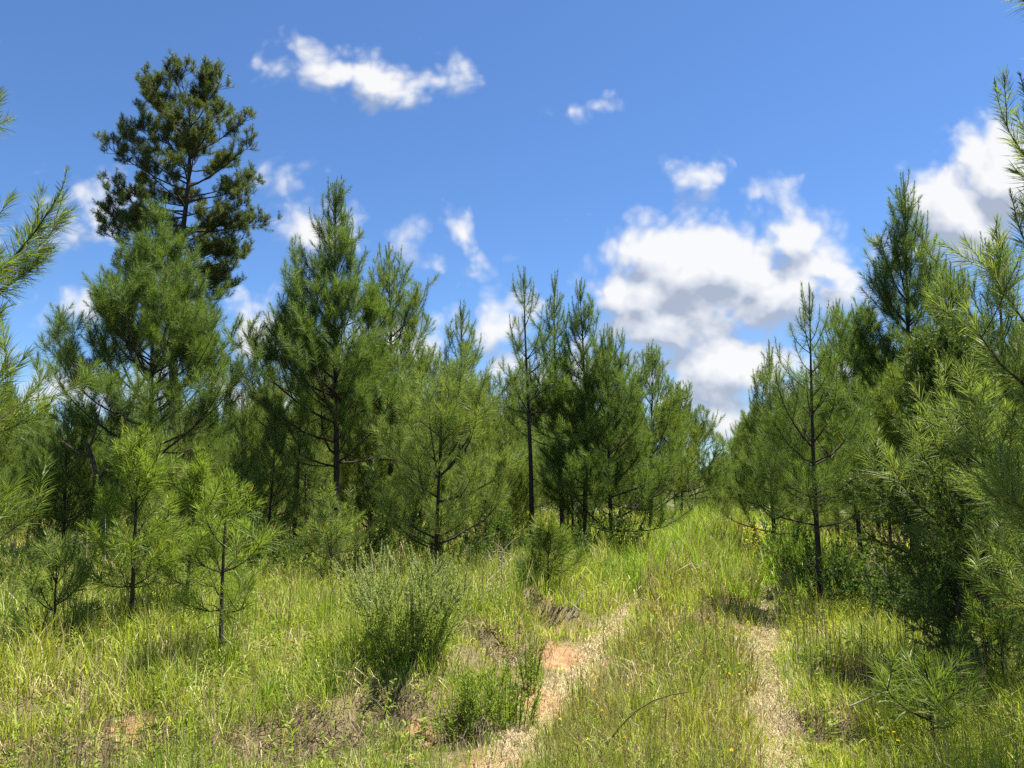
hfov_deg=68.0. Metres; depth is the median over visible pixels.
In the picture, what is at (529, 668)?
weed clump
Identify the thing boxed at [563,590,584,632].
fallen branch
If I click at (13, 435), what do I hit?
pine tree
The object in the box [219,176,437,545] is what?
pine tree
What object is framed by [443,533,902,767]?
rut straw
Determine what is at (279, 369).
pine tree
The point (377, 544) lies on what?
shrub
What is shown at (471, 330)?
pine tree
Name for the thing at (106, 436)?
pine tree
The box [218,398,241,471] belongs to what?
pine tree
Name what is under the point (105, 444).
pine tree
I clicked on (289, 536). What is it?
shrub
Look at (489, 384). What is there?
pine tree
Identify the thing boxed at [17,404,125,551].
pine tree
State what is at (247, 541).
shrub
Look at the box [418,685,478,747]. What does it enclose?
weed clump
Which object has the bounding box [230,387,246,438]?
pine tree
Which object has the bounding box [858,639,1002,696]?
brush pile
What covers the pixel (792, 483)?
pine tree
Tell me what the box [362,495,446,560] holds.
shrub
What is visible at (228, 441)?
pine tree
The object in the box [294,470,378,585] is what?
pine sapling
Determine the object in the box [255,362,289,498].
pine tree
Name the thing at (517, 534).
shrub
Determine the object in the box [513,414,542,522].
pine tree
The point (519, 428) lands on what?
pine tree
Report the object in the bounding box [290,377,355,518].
pine tree
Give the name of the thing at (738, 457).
pine tree
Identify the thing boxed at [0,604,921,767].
dead thatch
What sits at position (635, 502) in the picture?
pine tree
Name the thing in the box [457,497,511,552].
shrub
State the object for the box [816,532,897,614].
shrub
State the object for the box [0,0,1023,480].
sky
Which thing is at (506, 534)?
shrub
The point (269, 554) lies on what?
shrub
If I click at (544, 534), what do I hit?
pine sapling
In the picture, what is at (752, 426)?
pine tree
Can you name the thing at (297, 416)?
pine tree
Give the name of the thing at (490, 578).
dry grass
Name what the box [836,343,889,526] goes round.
pine tree
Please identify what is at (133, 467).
pine sapling
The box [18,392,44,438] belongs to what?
pine tree
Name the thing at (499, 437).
pine tree
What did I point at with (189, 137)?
pine tree
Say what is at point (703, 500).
pine tree
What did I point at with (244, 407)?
pine tree
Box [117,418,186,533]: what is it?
pine tree
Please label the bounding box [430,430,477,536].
pine tree
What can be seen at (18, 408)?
pine tree
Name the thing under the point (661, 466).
pine tree
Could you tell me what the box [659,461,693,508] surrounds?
pine tree
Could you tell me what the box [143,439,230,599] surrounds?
pine sapling
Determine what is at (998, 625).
pine sapling
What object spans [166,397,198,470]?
pine tree
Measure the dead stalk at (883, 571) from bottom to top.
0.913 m
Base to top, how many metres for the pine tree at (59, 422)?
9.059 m
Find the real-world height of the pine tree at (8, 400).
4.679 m
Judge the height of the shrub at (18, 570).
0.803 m
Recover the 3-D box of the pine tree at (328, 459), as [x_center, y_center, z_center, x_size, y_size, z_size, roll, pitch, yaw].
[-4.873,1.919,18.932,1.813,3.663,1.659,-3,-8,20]
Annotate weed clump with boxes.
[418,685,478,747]
[454,658,511,722]
[471,658,543,733]
[516,630,546,692]
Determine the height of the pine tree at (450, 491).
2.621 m
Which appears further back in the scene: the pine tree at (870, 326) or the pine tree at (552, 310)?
the pine tree at (552, 310)
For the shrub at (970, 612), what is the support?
on the ground at (554, 611)
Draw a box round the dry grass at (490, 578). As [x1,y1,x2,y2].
[0,502,1023,767]
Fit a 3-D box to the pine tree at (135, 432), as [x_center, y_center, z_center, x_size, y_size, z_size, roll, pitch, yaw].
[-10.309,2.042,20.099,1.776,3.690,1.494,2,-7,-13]
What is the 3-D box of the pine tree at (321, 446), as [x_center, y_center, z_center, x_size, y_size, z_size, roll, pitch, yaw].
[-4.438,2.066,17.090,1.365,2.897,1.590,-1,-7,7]
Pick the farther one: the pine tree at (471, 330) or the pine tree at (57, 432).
the pine tree at (57, 432)
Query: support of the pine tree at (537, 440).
on the ground at (554, 611)
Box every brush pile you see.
[463,533,573,570]
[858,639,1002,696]
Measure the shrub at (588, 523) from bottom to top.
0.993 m
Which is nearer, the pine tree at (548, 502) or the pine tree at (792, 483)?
the pine tree at (548, 502)
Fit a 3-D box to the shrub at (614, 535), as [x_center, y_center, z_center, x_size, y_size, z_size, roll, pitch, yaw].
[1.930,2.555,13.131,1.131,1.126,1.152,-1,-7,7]
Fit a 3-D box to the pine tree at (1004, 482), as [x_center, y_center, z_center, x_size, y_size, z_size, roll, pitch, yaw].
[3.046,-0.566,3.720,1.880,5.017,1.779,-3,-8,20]
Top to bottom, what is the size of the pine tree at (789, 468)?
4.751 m
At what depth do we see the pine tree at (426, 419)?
25.30 m
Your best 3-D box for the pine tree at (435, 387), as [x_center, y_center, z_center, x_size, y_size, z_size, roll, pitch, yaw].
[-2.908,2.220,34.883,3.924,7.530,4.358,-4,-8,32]
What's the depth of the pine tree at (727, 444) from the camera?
66.90 m
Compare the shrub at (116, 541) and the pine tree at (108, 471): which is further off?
the pine tree at (108, 471)
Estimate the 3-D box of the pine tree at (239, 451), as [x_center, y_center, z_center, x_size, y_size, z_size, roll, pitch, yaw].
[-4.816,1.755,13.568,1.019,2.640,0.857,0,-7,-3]
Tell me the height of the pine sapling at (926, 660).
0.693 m
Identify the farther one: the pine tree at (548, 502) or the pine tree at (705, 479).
the pine tree at (705, 479)
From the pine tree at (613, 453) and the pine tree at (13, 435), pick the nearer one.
the pine tree at (613, 453)
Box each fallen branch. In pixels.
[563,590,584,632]
[850,663,959,706]
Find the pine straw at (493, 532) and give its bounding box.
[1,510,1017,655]
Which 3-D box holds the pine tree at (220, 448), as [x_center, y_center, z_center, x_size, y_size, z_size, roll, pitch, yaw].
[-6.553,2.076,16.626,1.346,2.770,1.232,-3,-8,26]
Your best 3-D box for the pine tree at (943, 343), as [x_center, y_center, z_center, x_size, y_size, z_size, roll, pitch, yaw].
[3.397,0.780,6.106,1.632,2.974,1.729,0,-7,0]
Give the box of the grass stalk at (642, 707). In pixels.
[606,691,688,744]
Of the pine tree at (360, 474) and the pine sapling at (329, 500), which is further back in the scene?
the pine tree at (360, 474)
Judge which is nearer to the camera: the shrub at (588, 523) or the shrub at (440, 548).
the shrub at (440, 548)
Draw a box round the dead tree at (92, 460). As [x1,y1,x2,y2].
[48,402,125,562]
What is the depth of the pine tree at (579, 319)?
14.21 m
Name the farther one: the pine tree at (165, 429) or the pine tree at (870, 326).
the pine tree at (165, 429)
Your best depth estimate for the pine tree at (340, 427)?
25.96 m
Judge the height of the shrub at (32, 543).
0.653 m
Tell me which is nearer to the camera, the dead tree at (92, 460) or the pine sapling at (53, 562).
the pine sapling at (53, 562)
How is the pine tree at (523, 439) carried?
on the ground at (554, 611)
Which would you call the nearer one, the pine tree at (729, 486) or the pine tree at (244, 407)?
the pine tree at (244, 407)
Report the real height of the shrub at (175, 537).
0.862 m
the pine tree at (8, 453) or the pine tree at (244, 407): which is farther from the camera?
the pine tree at (244, 407)
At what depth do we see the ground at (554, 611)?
5.18 m
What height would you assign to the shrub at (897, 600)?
0.761 m
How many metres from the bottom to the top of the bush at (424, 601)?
0.946 m
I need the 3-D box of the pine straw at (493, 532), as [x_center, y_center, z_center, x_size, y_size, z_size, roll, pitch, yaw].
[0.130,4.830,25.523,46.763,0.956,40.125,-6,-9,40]
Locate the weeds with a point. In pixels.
(326, 750)
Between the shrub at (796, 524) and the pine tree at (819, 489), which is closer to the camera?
the shrub at (796, 524)
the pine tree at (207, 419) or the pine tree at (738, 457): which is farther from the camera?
the pine tree at (738, 457)
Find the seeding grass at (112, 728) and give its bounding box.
[0,500,1023,767]
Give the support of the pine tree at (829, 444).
on the ground at (554, 611)
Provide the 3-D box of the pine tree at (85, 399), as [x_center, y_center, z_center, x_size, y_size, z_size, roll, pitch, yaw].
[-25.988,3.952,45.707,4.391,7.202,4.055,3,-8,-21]
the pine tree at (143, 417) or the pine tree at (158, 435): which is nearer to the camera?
the pine tree at (158, 435)
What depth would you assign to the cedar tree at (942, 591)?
5.24 m
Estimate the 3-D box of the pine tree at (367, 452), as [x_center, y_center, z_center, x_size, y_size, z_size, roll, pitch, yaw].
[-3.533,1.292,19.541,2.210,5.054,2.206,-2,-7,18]
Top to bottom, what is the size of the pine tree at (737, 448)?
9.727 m
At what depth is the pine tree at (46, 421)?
46.61 m
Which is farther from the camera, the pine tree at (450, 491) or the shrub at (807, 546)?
the pine tree at (450, 491)
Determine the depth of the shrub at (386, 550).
11.87 m
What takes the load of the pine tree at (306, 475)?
on the ground at (554, 611)
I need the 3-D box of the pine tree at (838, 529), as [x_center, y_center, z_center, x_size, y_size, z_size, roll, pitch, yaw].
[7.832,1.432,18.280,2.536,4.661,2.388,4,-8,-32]
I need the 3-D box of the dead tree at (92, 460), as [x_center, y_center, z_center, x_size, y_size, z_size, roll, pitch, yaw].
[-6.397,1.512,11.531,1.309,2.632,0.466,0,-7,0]
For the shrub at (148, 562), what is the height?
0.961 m
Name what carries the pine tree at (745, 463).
on the ground at (554, 611)
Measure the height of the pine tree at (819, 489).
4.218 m
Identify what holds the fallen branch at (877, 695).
on the ground at (554, 611)
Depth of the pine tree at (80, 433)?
23.18 m
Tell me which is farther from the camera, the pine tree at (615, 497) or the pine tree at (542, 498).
the pine tree at (542, 498)
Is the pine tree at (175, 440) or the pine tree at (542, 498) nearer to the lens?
the pine tree at (175, 440)
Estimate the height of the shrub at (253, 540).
1.122 m
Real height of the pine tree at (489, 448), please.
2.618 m
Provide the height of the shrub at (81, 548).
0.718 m
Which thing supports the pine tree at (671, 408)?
on the ground at (554, 611)
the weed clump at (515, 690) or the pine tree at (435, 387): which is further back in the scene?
the pine tree at (435, 387)
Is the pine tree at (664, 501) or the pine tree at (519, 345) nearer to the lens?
the pine tree at (519, 345)
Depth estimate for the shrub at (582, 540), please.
11.48 m
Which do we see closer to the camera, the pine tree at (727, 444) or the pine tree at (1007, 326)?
the pine tree at (1007, 326)
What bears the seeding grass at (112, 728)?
on the ground at (554, 611)
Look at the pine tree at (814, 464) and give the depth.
9.24 m
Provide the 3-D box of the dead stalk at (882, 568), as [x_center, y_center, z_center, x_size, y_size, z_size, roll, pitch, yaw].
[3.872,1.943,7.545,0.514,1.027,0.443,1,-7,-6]
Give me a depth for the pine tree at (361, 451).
16.98 m
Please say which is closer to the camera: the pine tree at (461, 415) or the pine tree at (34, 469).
the pine tree at (461, 415)
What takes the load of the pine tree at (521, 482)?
on the ground at (554, 611)
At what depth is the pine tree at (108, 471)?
13.78 m
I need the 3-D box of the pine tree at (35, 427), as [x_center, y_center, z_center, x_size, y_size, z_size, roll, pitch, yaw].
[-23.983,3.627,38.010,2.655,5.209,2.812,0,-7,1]
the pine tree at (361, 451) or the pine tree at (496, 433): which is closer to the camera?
the pine tree at (361, 451)
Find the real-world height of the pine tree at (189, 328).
6.459 m
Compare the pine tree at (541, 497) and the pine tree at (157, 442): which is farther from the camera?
the pine tree at (541, 497)
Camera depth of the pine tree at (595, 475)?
20.00 m
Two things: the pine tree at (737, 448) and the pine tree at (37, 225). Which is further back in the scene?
the pine tree at (737, 448)
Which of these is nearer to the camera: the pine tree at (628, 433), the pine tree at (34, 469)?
the pine tree at (628, 433)
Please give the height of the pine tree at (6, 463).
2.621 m
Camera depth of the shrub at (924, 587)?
6.96 m
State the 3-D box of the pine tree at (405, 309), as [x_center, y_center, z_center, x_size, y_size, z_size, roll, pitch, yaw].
[-2.193,0.150,15.191,3.316,6.248,3.052,0,-7,0]
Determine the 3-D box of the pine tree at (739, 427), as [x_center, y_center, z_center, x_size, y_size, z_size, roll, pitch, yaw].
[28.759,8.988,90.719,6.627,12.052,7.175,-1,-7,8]
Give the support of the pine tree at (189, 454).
on the ground at (554, 611)
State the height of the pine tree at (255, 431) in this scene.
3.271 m
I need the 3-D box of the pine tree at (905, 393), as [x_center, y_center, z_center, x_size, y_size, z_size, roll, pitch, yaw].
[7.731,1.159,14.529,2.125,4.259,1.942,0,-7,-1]
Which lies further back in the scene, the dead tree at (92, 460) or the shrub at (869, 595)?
the dead tree at (92, 460)
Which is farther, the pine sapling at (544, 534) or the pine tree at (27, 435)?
the pine tree at (27, 435)
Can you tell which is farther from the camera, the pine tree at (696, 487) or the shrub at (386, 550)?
the pine tree at (696, 487)
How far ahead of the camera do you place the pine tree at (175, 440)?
28.50 m
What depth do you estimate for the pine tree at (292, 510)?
12.52 m
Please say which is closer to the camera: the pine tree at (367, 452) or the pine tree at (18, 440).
the pine tree at (367, 452)
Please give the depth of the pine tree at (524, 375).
27.88 m
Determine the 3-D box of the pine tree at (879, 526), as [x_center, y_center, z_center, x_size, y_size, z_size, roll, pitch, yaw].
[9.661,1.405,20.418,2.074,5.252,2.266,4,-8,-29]
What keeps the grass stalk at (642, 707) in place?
on the ground at (554, 611)
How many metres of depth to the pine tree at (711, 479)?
26.40 m
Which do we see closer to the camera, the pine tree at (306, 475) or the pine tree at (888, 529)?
the pine tree at (888, 529)
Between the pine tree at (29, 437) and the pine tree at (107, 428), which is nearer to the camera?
the pine tree at (29, 437)
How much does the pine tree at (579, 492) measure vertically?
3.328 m
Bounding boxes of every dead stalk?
[858,544,902,621]
[862,527,910,616]
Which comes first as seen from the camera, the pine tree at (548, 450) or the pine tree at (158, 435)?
the pine tree at (158, 435)
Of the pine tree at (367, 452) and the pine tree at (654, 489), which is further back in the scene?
the pine tree at (654, 489)
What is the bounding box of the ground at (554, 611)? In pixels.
[0,481,980,767]
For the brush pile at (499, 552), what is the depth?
10.55 m
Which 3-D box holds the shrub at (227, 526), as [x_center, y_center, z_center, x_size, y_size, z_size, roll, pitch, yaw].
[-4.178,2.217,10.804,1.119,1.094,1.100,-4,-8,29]
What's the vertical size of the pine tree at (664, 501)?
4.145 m
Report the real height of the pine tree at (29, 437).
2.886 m
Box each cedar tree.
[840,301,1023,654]
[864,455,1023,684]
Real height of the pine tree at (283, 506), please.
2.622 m
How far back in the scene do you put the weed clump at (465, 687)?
5.12 m
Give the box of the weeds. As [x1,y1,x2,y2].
[0,520,1023,767]
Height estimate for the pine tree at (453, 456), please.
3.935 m
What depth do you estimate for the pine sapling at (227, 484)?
5.87 m
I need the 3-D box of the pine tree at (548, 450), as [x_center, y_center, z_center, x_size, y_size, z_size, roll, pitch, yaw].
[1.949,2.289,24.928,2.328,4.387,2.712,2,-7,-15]
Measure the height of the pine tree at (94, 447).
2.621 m
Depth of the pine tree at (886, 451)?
5.17 m
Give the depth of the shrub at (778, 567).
10.60 m
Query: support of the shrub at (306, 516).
on the ground at (554, 611)
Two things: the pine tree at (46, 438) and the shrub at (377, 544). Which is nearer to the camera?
the shrub at (377, 544)
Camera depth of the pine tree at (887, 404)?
9.66 m
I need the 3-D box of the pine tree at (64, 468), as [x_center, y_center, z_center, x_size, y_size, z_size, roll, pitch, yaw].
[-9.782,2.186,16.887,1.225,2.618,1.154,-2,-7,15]
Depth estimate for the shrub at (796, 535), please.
13.07 m
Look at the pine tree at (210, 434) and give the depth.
21.98 m
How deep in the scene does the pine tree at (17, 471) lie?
13.84 m
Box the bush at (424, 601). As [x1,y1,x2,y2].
[330,539,494,669]
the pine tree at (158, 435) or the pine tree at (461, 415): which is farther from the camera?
the pine tree at (158, 435)
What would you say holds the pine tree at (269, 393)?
on the ground at (554, 611)
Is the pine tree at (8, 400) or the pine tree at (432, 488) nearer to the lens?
the pine tree at (432, 488)
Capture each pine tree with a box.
[0,84,109,567]
[0,378,36,466]
[0,416,69,547]
[0,417,33,538]
[0,425,23,529]
[1,399,23,450]
[7,379,31,441]
[8,424,52,528]
[13,410,51,455]
[13,430,23,453]
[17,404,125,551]
[17,421,39,449]
[17,426,53,531]
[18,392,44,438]
[24,431,49,531]
[28,195,246,556]
[28,400,61,504]
[41,412,60,448]
[48,423,111,548]
[49,404,64,437]
[49,425,63,450]
[53,429,84,532]
[61,390,104,502]
[62,425,120,508]
[74,414,92,501]
[75,415,144,542]
[90,48,282,458]
[91,397,139,527]
[97,408,116,446]
[104,405,124,447]
[105,383,183,515]
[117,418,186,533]
[126,427,179,530]
[146,376,193,461]
[152,420,225,536]
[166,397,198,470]
[166,421,182,464]
[178,410,230,508]
[184,423,233,528]
[189,403,225,457]
[210,387,293,528]
[211,428,237,521]
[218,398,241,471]
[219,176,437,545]
[219,405,325,560]
[219,408,267,527]
[227,364,306,521]
[227,388,260,511]
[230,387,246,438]
[243,299,337,538]
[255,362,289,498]
[258,437,289,522]
[283,425,333,540]
[286,413,344,531]
[287,375,333,497]
[287,392,351,519]
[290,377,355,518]
[309,241,482,537]
[323,391,406,535]
[332,342,368,502]
[340,408,398,540]
[341,353,409,527]
[361,339,528,563]
[380,412,453,549]
[404,377,434,506]
[411,299,513,540]
[414,360,449,480]
[426,443,467,526]
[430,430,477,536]
[434,397,484,510]
[453,434,487,513]
[455,408,517,550]
[468,377,543,524]
[477,404,500,508]
[478,422,538,533]
[481,370,504,463]
[481,420,528,529]
[486,265,577,543]
[492,358,549,507]
[500,268,610,538]
[510,277,653,543]
[511,419,543,493]
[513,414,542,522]
[514,371,555,509]
[533,413,602,515]
[534,415,566,510]
[534,424,594,527]
[538,416,601,534]
[539,417,555,511]
[540,324,695,540]
[571,448,611,525]
[592,337,708,525]
[596,397,647,510]
[601,436,640,512]
[622,450,658,510]
[624,413,666,510]
[634,490,671,510]
[640,451,671,504]
[641,379,735,514]
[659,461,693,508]
[675,450,708,511]
[684,457,705,504]
[697,472,713,504]
[700,453,736,509]
[704,447,750,509]
[706,339,839,543]
[710,437,744,506]
[724,418,752,506]
[725,406,768,512]
[726,411,769,496]
[728,280,884,609]
[730,421,774,513]
[733,395,796,511]
[773,410,829,515]
[774,415,840,514]
[786,360,871,537]
[789,297,900,559]
[794,395,833,522]
[797,168,1007,570]
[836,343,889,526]
[841,355,889,534]
[845,259,1022,525]
[847,408,923,550]
[849,351,936,533]
[855,344,1023,686]
[904,231,1023,564]
[923,0,1023,621]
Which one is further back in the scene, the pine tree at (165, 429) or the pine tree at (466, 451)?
the pine tree at (165, 429)
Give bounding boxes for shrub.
[0,533,45,587]
[25,530,81,573]
[61,528,111,570]
[81,526,145,560]
[103,515,177,578]
[140,514,195,553]
[179,504,254,566]
[195,503,284,579]
[230,522,280,555]
[260,518,316,577]
[261,508,309,552]
[282,520,329,567]
[321,509,395,570]
[349,529,400,564]
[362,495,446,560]
[415,518,491,568]
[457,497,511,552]
[458,502,529,563]
[495,521,538,558]
[553,519,600,563]
[560,503,615,553]
[592,499,653,560]
[745,503,805,565]
[761,540,829,580]
[775,506,820,538]
[790,523,871,606]
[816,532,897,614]
[858,559,925,623]
[862,556,933,626]
[899,551,977,635]
[921,543,1023,634]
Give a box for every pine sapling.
[2,521,104,643]
[74,416,195,628]
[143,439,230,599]
[168,461,285,660]
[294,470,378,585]
[510,501,590,586]
[859,639,991,756]
[941,581,1023,708]
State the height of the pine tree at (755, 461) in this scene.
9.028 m
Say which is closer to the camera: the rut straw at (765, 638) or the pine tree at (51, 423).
the rut straw at (765, 638)
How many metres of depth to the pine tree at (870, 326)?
11.11 m
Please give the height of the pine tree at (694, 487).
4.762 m

